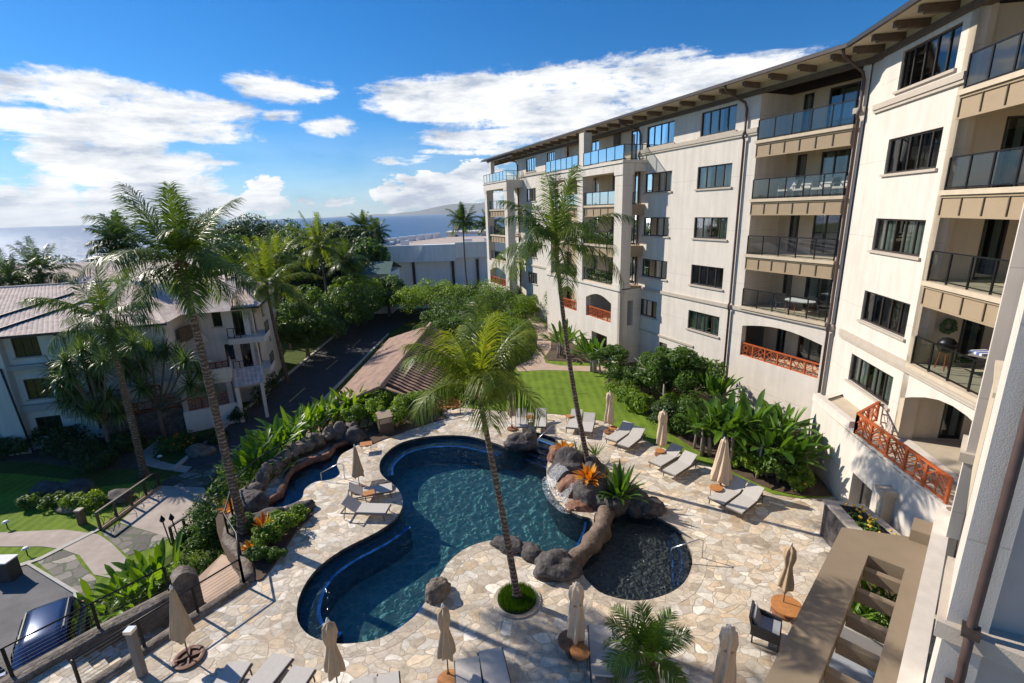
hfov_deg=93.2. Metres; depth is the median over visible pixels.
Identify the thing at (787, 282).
balcony door
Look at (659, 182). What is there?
window
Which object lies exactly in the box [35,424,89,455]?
shrub
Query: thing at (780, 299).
patio chair
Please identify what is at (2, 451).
shrub
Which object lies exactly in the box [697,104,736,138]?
window
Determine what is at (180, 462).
road kerb
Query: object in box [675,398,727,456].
bird of paradise
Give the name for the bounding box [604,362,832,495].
planting bed
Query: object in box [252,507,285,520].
boulder
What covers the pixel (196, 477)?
stone paving
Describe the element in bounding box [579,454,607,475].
boulder
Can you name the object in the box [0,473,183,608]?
lawn
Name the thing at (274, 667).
sun lounger
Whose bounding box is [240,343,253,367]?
window
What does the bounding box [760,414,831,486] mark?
bird of paradise
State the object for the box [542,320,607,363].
planting bed
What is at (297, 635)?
pool edge stone
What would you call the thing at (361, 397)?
heliconia clump
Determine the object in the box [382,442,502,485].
pool bench
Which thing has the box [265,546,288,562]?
shrub
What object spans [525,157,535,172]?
window
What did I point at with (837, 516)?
stone planter
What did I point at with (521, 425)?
sun lounger
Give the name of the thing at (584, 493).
boulder
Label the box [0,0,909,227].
sky
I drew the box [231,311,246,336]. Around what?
window
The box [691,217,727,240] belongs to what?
window
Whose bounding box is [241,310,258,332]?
window
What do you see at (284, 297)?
broadleaf tree
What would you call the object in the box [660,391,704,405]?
shrub
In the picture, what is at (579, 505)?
boulder
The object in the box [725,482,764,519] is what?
sun lounger
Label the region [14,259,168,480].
coconut palm
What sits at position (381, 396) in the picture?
shrub
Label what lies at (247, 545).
bromeliad
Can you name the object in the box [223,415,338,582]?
bent railing
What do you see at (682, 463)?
sun lounger
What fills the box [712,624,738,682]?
closed umbrella
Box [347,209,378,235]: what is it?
coconut palm
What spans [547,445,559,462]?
boulder
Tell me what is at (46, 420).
window
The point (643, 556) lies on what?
kid pool water
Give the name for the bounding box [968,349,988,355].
folded towel
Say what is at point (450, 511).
pool basin
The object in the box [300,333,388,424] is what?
road kerb
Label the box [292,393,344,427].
heliconia clump
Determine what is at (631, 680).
sun lounger
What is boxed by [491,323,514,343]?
shrub
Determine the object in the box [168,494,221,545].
bridge railing
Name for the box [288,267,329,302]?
broadleaf tree
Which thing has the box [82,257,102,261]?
broadleaf tree
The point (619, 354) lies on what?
frangipani tree
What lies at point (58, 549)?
path edging
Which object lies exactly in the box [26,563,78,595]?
parking kerb
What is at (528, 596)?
ring grass
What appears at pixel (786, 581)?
closed umbrella
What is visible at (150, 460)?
entry path
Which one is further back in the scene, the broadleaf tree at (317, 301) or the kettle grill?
the broadleaf tree at (317, 301)
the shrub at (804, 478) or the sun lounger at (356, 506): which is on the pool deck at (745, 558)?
the sun lounger at (356, 506)
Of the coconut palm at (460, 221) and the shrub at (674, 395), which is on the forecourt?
the coconut palm at (460, 221)
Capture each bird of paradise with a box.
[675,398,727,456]
[685,390,770,467]
[689,362,752,402]
[712,388,791,452]
[731,408,824,478]
[752,395,820,446]
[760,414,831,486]
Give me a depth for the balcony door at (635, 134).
37.63 m
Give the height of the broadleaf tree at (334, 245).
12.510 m
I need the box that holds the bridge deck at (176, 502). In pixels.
[119,486,216,538]
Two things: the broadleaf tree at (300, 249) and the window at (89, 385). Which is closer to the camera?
the window at (89, 385)
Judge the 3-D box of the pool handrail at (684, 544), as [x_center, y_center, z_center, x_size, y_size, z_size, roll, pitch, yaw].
[6.296,7.655,17.426,1.158,1.265,0.044,-2,15,0]
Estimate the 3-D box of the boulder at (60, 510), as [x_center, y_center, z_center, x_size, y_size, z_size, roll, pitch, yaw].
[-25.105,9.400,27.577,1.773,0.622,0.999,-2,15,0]
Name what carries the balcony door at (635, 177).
in the hotel building
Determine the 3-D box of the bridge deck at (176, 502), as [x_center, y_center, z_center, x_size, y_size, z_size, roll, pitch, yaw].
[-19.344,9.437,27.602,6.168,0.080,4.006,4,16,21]
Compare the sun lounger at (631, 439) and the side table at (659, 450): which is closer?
the side table at (659, 450)
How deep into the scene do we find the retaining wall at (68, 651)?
14.96 m
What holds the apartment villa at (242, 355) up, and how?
on the ground at (295, 356)
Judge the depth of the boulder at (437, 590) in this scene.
15.84 m
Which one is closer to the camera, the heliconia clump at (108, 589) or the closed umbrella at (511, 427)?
the heliconia clump at (108, 589)
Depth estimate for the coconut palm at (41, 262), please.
58.82 m
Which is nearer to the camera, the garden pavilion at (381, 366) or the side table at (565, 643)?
the side table at (565, 643)
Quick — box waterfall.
[543,464,575,510]
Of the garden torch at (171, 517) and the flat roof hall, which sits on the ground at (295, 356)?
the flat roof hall
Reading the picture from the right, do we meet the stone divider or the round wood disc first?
the round wood disc
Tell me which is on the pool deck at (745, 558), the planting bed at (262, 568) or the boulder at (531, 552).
the planting bed at (262, 568)
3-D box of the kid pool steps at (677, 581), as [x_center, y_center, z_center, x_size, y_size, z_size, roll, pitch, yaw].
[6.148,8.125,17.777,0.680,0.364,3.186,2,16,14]
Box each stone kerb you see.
[84,580,250,682]
[222,479,255,582]
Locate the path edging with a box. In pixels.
[20,528,99,566]
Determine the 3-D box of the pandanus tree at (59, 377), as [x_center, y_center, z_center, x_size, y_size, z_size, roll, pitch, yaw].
[-28.888,3.686,32.954,7.115,8.869,3.941,-2,15,0]
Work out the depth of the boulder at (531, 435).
25.86 m
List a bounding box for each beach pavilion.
[354,261,401,313]
[445,230,485,236]
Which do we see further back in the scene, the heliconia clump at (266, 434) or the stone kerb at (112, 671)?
the heliconia clump at (266, 434)
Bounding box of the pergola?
[764,517,932,682]
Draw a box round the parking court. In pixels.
[0,566,72,674]
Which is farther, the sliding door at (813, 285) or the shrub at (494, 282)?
the shrub at (494, 282)
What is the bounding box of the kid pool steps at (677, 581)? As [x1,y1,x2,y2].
[668,532,688,590]
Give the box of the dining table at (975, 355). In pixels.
[968,349,988,371]
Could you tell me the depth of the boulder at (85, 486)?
29.11 m
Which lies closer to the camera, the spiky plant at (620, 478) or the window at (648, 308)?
the spiky plant at (620, 478)
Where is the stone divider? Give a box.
[568,505,614,568]
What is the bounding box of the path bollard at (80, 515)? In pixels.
[73,507,86,525]
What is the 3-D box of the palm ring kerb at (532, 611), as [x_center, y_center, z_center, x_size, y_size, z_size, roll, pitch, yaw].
[0.163,8.439,15.840,1.560,0.050,1.560,-2,15,0]
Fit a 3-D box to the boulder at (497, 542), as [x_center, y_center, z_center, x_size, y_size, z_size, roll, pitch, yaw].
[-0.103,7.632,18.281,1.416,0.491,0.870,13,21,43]
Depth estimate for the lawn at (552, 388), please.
32.23 m
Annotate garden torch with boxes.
[159,515,171,544]
[169,513,176,534]
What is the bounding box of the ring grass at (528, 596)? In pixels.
[497,581,536,612]
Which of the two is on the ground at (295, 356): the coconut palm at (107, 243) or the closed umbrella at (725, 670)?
the coconut palm at (107, 243)
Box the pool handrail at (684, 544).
[670,539,703,569]
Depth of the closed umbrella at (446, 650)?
12.60 m
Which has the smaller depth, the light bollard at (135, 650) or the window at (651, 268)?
the light bollard at (135, 650)
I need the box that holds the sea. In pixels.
[0,212,515,264]
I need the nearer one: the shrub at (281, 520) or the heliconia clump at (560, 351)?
the shrub at (281, 520)
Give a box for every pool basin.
[297,432,592,643]
[582,514,691,600]
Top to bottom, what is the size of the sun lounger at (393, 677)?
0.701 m
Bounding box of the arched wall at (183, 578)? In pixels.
[170,565,204,614]
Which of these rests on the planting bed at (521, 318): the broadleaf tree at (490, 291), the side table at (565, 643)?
the broadleaf tree at (490, 291)
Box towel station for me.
[375,409,393,434]
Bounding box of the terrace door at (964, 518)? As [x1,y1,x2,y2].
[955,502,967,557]
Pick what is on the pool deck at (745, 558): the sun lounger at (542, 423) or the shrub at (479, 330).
the sun lounger at (542, 423)
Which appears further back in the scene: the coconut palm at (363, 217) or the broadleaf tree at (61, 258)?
the coconut palm at (363, 217)
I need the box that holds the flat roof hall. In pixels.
[371,233,517,288]
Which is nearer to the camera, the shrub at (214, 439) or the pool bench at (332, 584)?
the pool bench at (332, 584)
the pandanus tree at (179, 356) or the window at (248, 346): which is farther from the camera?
the window at (248, 346)
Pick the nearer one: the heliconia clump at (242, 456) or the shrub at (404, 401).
the heliconia clump at (242, 456)
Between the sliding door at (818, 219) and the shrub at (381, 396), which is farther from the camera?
the shrub at (381, 396)
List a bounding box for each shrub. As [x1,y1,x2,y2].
[0,422,58,455]
[0,433,37,459]
[14,491,44,509]
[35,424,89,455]
[37,491,75,510]
[51,418,77,431]
[54,433,107,464]
[56,491,90,510]
[73,488,108,511]
[104,427,146,455]
[148,431,195,455]
[162,557,193,584]
[167,429,203,444]
[174,524,194,545]
[174,550,209,575]
[182,492,224,524]
[182,509,213,534]
[182,533,214,552]
[186,501,222,537]
[193,546,223,572]
[195,427,229,443]
[195,522,220,547]
[204,464,258,502]
[226,404,250,422]
[228,512,255,530]
[243,544,268,561]
[248,383,272,405]
[249,524,283,545]
[262,508,301,533]
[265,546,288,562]
[266,370,290,391]
[284,503,310,521]
[340,403,365,422]
[361,398,384,423]
[370,386,396,409]
[373,404,408,424]
[389,393,420,418]
[407,389,427,406]
[431,316,465,337]
[439,285,498,330]
[440,381,475,402]
[455,323,508,350]
[461,308,523,333]
[472,284,516,317]
[474,278,521,306]
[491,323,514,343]
[505,294,538,318]
[542,290,572,321]
[603,362,651,389]
[604,378,639,400]
[621,388,654,413]
[632,365,659,393]
[647,381,686,395]
[648,397,684,430]
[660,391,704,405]
[670,401,700,438]
[677,393,722,410]
[692,411,736,448]
[728,440,750,467]
[740,451,771,476]
[762,446,799,483]
[784,461,816,491]
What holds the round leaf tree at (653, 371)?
on the planting bed at (819, 488)
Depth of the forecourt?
84.51 m
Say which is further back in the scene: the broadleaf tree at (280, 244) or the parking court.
the broadleaf tree at (280, 244)
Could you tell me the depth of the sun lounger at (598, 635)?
13.52 m
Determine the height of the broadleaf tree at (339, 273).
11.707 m
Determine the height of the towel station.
1.200 m
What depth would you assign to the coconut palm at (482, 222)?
86.83 m
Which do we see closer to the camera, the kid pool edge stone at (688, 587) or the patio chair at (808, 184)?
the kid pool edge stone at (688, 587)
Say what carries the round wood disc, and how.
attached to the closed umbrella at (786, 581)
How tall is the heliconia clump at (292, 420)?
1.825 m
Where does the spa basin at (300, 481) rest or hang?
in the pool deck at (745, 558)
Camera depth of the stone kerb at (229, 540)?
18.32 m
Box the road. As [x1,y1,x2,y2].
[181,308,432,469]
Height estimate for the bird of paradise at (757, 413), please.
3.665 m
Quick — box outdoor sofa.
[829,650,875,682]
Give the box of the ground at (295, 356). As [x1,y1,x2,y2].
[0,297,440,625]
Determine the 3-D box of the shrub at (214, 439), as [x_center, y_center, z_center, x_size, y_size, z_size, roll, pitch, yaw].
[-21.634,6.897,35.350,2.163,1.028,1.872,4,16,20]
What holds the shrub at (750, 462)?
on the planting bed at (819, 488)
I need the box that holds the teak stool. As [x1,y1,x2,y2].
[360,441,371,452]
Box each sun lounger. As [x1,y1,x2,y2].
[214,661,252,682]
[247,652,294,682]
[281,665,316,682]
[340,494,390,520]
[348,482,392,498]
[350,674,377,682]
[373,671,400,682]
[454,656,482,682]
[477,647,510,682]
[515,408,527,431]
[534,408,546,431]
[565,409,582,431]
[582,412,595,433]
[587,624,617,682]
[605,421,633,442]
[613,636,642,682]
[616,425,645,452]
[648,442,682,471]
[662,450,697,481]
[708,475,747,510]
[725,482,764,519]
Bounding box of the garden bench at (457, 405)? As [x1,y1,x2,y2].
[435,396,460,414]
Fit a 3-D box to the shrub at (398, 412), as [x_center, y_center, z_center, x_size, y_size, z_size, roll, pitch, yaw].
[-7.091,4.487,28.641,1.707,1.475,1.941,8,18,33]
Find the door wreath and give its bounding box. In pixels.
[939,318,957,334]
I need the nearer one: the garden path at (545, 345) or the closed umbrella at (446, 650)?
the closed umbrella at (446, 650)
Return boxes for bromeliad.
[216,498,233,512]
[241,537,263,549]
[250,511,272,536]
[551,439,574,448]
[572,462,604,486]
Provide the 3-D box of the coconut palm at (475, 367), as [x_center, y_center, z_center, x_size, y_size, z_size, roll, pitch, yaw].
[-1.057,3.719,14.746,4.649,9.795,4.893,-2,15,0]
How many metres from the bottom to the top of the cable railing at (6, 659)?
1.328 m
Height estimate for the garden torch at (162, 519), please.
1.722 m
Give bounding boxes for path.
[0,529,126,577]
[143,440,190,472]
[516,312,607,371]
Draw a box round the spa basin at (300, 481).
[269,445,356,506]
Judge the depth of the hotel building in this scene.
20.76 m
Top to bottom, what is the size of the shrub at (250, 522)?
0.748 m
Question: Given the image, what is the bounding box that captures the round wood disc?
[771,594,801,617]
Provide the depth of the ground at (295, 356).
32.11 m
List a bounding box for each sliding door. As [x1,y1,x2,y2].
[592,140,598,164]
[592,178,598,204]
[796,335,821,362]
[803,277,832,311]
[810,215,841,255]
[817,148,851,195]
[826,81,861,128]
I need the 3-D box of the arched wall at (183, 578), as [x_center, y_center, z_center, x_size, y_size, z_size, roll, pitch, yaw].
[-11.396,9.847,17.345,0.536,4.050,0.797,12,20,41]
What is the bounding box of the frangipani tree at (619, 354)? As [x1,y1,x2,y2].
[588,344,629,384]
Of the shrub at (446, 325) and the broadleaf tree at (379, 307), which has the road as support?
the broadleaf tree at (379, 307)
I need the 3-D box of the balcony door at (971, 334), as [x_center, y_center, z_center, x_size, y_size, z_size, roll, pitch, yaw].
[16.908,-0.410,18.112,0.750,2.270,0.820,1,15,10]
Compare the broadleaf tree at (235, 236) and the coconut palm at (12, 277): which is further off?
the broadleaf tree at (235, 236)
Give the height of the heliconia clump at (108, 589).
1.486 m
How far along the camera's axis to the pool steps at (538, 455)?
26.16 m
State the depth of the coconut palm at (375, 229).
96.69 m
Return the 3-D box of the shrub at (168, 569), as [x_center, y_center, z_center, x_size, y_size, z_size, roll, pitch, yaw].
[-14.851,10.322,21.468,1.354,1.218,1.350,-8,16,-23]
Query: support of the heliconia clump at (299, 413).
on the embankment
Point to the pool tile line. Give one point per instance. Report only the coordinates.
(577, 543)
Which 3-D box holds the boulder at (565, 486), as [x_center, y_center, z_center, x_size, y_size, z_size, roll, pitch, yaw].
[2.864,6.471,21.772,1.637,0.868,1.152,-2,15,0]
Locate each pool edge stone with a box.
[281,429,595,657]
[572,512,706,611]
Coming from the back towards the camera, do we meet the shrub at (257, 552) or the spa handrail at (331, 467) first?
the spa handrail at (331, 467)
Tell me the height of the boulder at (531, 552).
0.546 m
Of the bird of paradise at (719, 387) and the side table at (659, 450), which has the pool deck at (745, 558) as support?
the side table at (659, 450)
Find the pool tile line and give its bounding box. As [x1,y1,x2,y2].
[390,522,586,632]
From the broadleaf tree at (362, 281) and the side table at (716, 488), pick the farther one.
the broadleaf tree at (362, 281)
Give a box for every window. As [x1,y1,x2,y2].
[11,336,44,359]
[24,377,53,401]
[35,415,63,437]
[76,333,91,352]
[86,373,103,394]
[211,312,224,327]
[224,344,236,360]
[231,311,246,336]
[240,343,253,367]
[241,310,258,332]
[247,342,263,364]
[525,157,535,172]
[525,188,535,201]
[527,271,537,285]
[547,151,554,161]
[639,259,666,281]
[640,298,656,320]
[641,217,669,237]
[643,171,671,193]
[644,120,674,149]
[685,310,719,338]
[688,264,723,290]
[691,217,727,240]
[694,163,731,190]
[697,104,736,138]
[844,355,893,410]
[856,291,909,341]
[867,218,925,260]
[879,127,943,176]
[892,22,962,94]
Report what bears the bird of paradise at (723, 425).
on the planting bed at (819, 488)
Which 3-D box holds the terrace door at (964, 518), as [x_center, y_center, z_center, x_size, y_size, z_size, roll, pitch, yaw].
[9.644,4.660,10.292,0.200,2.140,4.950,13,21,43]
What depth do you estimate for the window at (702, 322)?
33.03 m
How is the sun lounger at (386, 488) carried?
on the pool deck at (745, 558)
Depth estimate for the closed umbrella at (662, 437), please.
24.23 m
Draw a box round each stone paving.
[37,551,95,597]
[101,524,167,555]
[161,462,220,487]
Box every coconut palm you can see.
[0,236,82,285]
[0,247,57,285]
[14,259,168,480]
[75,181,259,537]
[82,209,152,278]
[228,234,322,382]
[239,227,310,348]
[286,211,348,300]
[323,237,367,322]
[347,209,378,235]
[361,217,391,243]
[398,301,549,600]
[445,201,481,284]
[472,210,501,235]
[489,163,637,461]
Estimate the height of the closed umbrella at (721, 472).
2.548 m
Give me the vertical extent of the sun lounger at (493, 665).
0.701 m
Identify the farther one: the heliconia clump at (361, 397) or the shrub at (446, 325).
the shrub at (446, 325)
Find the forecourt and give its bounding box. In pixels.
[276,304,428,312]
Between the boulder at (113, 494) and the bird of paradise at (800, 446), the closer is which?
the bird of paradise at (800, 446)
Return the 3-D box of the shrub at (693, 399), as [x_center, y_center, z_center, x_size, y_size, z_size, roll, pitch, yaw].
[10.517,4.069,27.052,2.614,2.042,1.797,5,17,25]
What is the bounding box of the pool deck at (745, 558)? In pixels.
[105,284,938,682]
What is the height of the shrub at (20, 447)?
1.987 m
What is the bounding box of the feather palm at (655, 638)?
[599,599,695,682]
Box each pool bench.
[300,523,412,643]
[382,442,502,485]
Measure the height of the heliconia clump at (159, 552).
1.707 m
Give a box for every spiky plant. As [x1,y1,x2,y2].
[566,437,596,452]
[588,442,605,459]
[592,459,650,504]
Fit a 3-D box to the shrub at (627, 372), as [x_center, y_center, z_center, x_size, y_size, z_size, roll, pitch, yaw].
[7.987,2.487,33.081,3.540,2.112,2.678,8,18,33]
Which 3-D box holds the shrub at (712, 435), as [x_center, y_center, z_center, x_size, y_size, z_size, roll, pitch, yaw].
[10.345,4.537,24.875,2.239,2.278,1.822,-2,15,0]
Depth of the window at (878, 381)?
21.38 m
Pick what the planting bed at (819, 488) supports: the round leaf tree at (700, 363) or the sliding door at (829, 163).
the round leaf tree at (700, 363)
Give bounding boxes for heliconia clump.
[74,572,163,622]
[87,555,172,627]
[103,529,194,587]
[212,434,285,482]
[222,423,304,468]
[240,441,298,477]
[245,414,309,451]
[255,403,320,441]
[267,420,322,448]
[281,401,335,433]
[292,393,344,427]
[311,389,364,420]
[329,383,371,418]
[340,382,378,413]
[538,318,591,357]
[569,331,615,374]
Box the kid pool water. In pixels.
[585,516,689,597]
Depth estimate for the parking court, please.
21.11 m
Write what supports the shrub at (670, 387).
on the planting bed at (819, 488)
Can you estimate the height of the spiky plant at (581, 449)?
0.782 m
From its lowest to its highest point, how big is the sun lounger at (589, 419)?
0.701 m
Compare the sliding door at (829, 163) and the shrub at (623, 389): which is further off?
the shrub at (623, 389)
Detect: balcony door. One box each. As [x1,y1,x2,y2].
[630,257,634,281]
[631,130,638,157]
[631,215,635,243]
[632,172,637,203]
[775,328,785,352]
[781,274,792,304]
[787,215,799,252]
[794,154,806,196]
[801,92,814,132]
[938,403,964,438]
[954,319,984,362]
[972,219,1009,279]
[992,115,1023,187]
[1017,42,1023,70]
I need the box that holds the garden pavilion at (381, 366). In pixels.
[308,322,461,432]
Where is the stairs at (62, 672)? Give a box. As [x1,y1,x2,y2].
[26,554,238,682]
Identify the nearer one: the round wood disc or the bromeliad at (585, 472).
the round wood disc
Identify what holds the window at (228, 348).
in the apartment villa at (242, 355)
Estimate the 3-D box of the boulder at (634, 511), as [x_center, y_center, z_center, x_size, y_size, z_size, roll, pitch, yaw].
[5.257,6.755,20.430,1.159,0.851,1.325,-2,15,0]
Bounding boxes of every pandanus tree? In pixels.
[32,333,138,451]
[100,329,225,440]
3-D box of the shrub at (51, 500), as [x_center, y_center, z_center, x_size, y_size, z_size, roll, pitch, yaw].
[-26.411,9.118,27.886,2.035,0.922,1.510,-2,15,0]
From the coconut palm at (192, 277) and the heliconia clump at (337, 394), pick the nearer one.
the coconut palm at (192, 277)
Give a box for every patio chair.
[775,293,790,309]
[777,180,797,197]
[791,178,813,197]
[811,177,833,196]
[815,298,829,316]
[831,176,847,195]
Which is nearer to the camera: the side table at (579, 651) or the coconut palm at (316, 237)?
the side table at (579, 651)
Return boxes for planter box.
[840,601,890,655]
[850,577,897,627]
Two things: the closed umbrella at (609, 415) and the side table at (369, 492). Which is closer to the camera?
the side table at (369, 492)
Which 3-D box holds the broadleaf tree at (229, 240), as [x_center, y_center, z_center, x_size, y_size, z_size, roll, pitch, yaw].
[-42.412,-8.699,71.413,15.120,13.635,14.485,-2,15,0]
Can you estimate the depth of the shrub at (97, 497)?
27.57 m
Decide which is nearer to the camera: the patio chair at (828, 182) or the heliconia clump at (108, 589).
the heliconia clump at (108, 589)
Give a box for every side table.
[363,489,374,502]
[437,669,455,682]
[558,630,583,658]
[570,643,589,671]
[609,426,616,434]
[655,448,664,454]
[709,484,722,495]
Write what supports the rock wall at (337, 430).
on the pool deck at (745, 558)
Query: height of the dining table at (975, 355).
0.720 m
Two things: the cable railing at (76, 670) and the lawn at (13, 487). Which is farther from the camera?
the lawn at (13, 487)
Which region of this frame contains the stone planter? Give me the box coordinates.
[820,499,901,547]
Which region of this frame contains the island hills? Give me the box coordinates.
[328,198,515,217]
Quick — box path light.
[21,546,29,555]
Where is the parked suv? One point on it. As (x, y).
(36, 618)
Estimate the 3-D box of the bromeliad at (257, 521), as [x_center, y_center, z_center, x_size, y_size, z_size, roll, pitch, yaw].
[-10.109,7.382,19.763,1.229,0.607,1.388,-2,15,0]
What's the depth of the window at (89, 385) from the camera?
35.98 m
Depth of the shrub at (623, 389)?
31.66 m
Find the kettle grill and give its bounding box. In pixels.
[934,337,957,370]
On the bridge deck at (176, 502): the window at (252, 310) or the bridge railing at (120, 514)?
the bridge railing at (120, 514)
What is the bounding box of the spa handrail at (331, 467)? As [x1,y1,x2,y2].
[320,463,344,480]
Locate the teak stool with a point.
(365, 443)
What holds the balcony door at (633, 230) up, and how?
in the hotel building
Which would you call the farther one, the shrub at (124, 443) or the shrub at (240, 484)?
the shrub at (124, 443)
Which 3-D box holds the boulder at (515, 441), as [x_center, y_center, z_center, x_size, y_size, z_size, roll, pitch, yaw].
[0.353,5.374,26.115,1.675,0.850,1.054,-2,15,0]
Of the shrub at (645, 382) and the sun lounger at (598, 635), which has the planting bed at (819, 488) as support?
the shrub at (645, 382)
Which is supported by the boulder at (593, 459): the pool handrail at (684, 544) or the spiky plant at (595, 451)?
the spiky plant at (595, 451)
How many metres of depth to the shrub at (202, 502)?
24.88 m
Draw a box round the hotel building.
[481,0,1023,682]
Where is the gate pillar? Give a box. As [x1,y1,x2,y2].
[0,554,22,582]
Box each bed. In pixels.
[0,446,138,469]
[216,504,313,581]
[262,413,447,490]
[452,300,537,409]
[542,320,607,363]
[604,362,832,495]
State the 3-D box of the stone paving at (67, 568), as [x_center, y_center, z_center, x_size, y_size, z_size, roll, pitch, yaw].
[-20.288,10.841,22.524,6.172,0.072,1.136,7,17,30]
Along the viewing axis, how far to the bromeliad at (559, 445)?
24.03 m
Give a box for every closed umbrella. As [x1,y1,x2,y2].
[169,585,204,670]
[322,618,345,682]
[352,444,367,494]
[437,603,455,680]
[507,393,515,430]
[565,581,584,661]
[603,391,614,433]
[655,409,667,456]
[710,437,732,487]
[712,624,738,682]
[770,542,796,619]
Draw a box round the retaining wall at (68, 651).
[0,588,178,682]
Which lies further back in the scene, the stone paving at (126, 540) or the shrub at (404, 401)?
the shrub at (404, 401)
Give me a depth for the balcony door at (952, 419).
18.85 m
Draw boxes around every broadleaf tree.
[47,255,73,262]
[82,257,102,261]
[158,235,259,273]
[193,218,267,249]
[193,233,224,245]
[203,241,291,297]
[226,233,257,244]
[236,212,298,239]
[251,236,299,309]
[256,240,339,294]
[258,229,305,244]
[262,279,289,316]
[265,222,340,241]
[275,300,347,356]
[276,283,382,337]
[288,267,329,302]
[297,244,373,290]
[298,237,354,290]
[318,220,367,242]
[321,272,384,325]
[335,301,381,317]
[338,225,389,248]
[353,237,390,263]
[365,274,407,316]
[382,288,422,308]
[390,277,468,313]
[419,296,479,325]
[447,279,486,304]
[474,281,519,305]
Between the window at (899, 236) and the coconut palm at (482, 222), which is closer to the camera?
the window at (899, 236)
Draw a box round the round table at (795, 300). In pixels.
[785,297,815,314]
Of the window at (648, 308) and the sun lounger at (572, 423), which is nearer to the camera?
the sun lounger at (572, 423)
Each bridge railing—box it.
[94,471,161,529]
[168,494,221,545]
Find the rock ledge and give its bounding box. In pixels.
[267,440,348,505]
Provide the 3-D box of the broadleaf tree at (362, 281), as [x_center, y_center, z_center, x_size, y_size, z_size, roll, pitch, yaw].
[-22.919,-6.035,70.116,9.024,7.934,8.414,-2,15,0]
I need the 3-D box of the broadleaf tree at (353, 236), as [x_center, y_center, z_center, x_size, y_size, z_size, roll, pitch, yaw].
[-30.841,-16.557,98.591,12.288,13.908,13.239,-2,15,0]
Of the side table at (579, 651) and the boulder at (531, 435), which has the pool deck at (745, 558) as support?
the side table at (579, 651)
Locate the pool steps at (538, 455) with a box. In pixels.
[525,436,555,469]
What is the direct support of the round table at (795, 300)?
on the hotel building
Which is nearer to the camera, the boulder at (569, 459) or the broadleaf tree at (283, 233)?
the boulder at (569, 459)
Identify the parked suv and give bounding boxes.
[0,596,92,678]
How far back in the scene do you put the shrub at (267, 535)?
18.63 m
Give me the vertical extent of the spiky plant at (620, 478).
1.327 m
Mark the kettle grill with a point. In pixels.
(950, 343)
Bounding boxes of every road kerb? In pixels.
[170,331,339,469]
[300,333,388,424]
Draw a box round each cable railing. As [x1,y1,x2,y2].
[0,566,169,681]
[70,559,242,682]
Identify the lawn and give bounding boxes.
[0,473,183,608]
[462,305,832,498]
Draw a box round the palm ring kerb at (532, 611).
[493,581,540,618]
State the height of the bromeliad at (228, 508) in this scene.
0.555 m
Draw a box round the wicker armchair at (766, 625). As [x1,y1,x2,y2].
[749,600,781,652]
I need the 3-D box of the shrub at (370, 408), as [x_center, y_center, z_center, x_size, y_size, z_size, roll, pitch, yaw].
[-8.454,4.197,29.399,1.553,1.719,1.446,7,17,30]
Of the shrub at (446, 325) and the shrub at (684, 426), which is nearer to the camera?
the shrub at (684, 426)
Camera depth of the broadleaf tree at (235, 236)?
85.09 m
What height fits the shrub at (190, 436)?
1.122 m
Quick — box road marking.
[235,339,360,448]
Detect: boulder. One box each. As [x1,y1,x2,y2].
[28,480,64,495]
[54,501,84,513]
[61,478,94,494]
[104,488,134,504]
[185,443,216,457]
[240,489,268,512]
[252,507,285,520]
[285,499,315,510]
[343,425,366,444]
[370,479,392,485]
[425,576,450,605]
[489,535,522,554]
[503,432,531,450]
[521,541,542,562]
[523,430,538,449]
[533,548,583,581]
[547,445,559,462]
[547,446,583,481]
[557,474,578,497]
[565,500,593,514]
[573,471,608,509]
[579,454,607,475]
[594,490,630,517]
[610,482,639,494]
[626,490,648,518]
[637,496,667,518]
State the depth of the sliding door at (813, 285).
27.67 m
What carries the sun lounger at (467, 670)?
on the pool deck at (745, 558)
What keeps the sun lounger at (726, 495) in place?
on the pool deck at (745, 558)
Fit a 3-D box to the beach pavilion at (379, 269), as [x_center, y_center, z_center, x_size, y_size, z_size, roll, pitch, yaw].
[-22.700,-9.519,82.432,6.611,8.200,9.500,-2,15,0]
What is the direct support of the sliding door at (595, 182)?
in the hotel building
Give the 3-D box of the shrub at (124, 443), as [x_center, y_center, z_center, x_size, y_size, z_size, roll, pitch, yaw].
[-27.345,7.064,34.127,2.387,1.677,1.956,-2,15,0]
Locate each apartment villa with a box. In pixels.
[0,273,281,455]
[1,258,203,284]
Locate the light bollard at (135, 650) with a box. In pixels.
[122,626,147,677]
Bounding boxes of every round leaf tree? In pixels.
[634,346,704,400]
[665,345,728,395]
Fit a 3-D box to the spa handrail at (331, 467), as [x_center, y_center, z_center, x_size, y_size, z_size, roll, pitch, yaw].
[-8.660,6.471,23.387,1.159,1.251,0.044,-2,15,-2]
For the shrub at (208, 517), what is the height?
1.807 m
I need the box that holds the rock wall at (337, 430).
[239,420,357,493]
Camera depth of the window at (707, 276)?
32.50 m

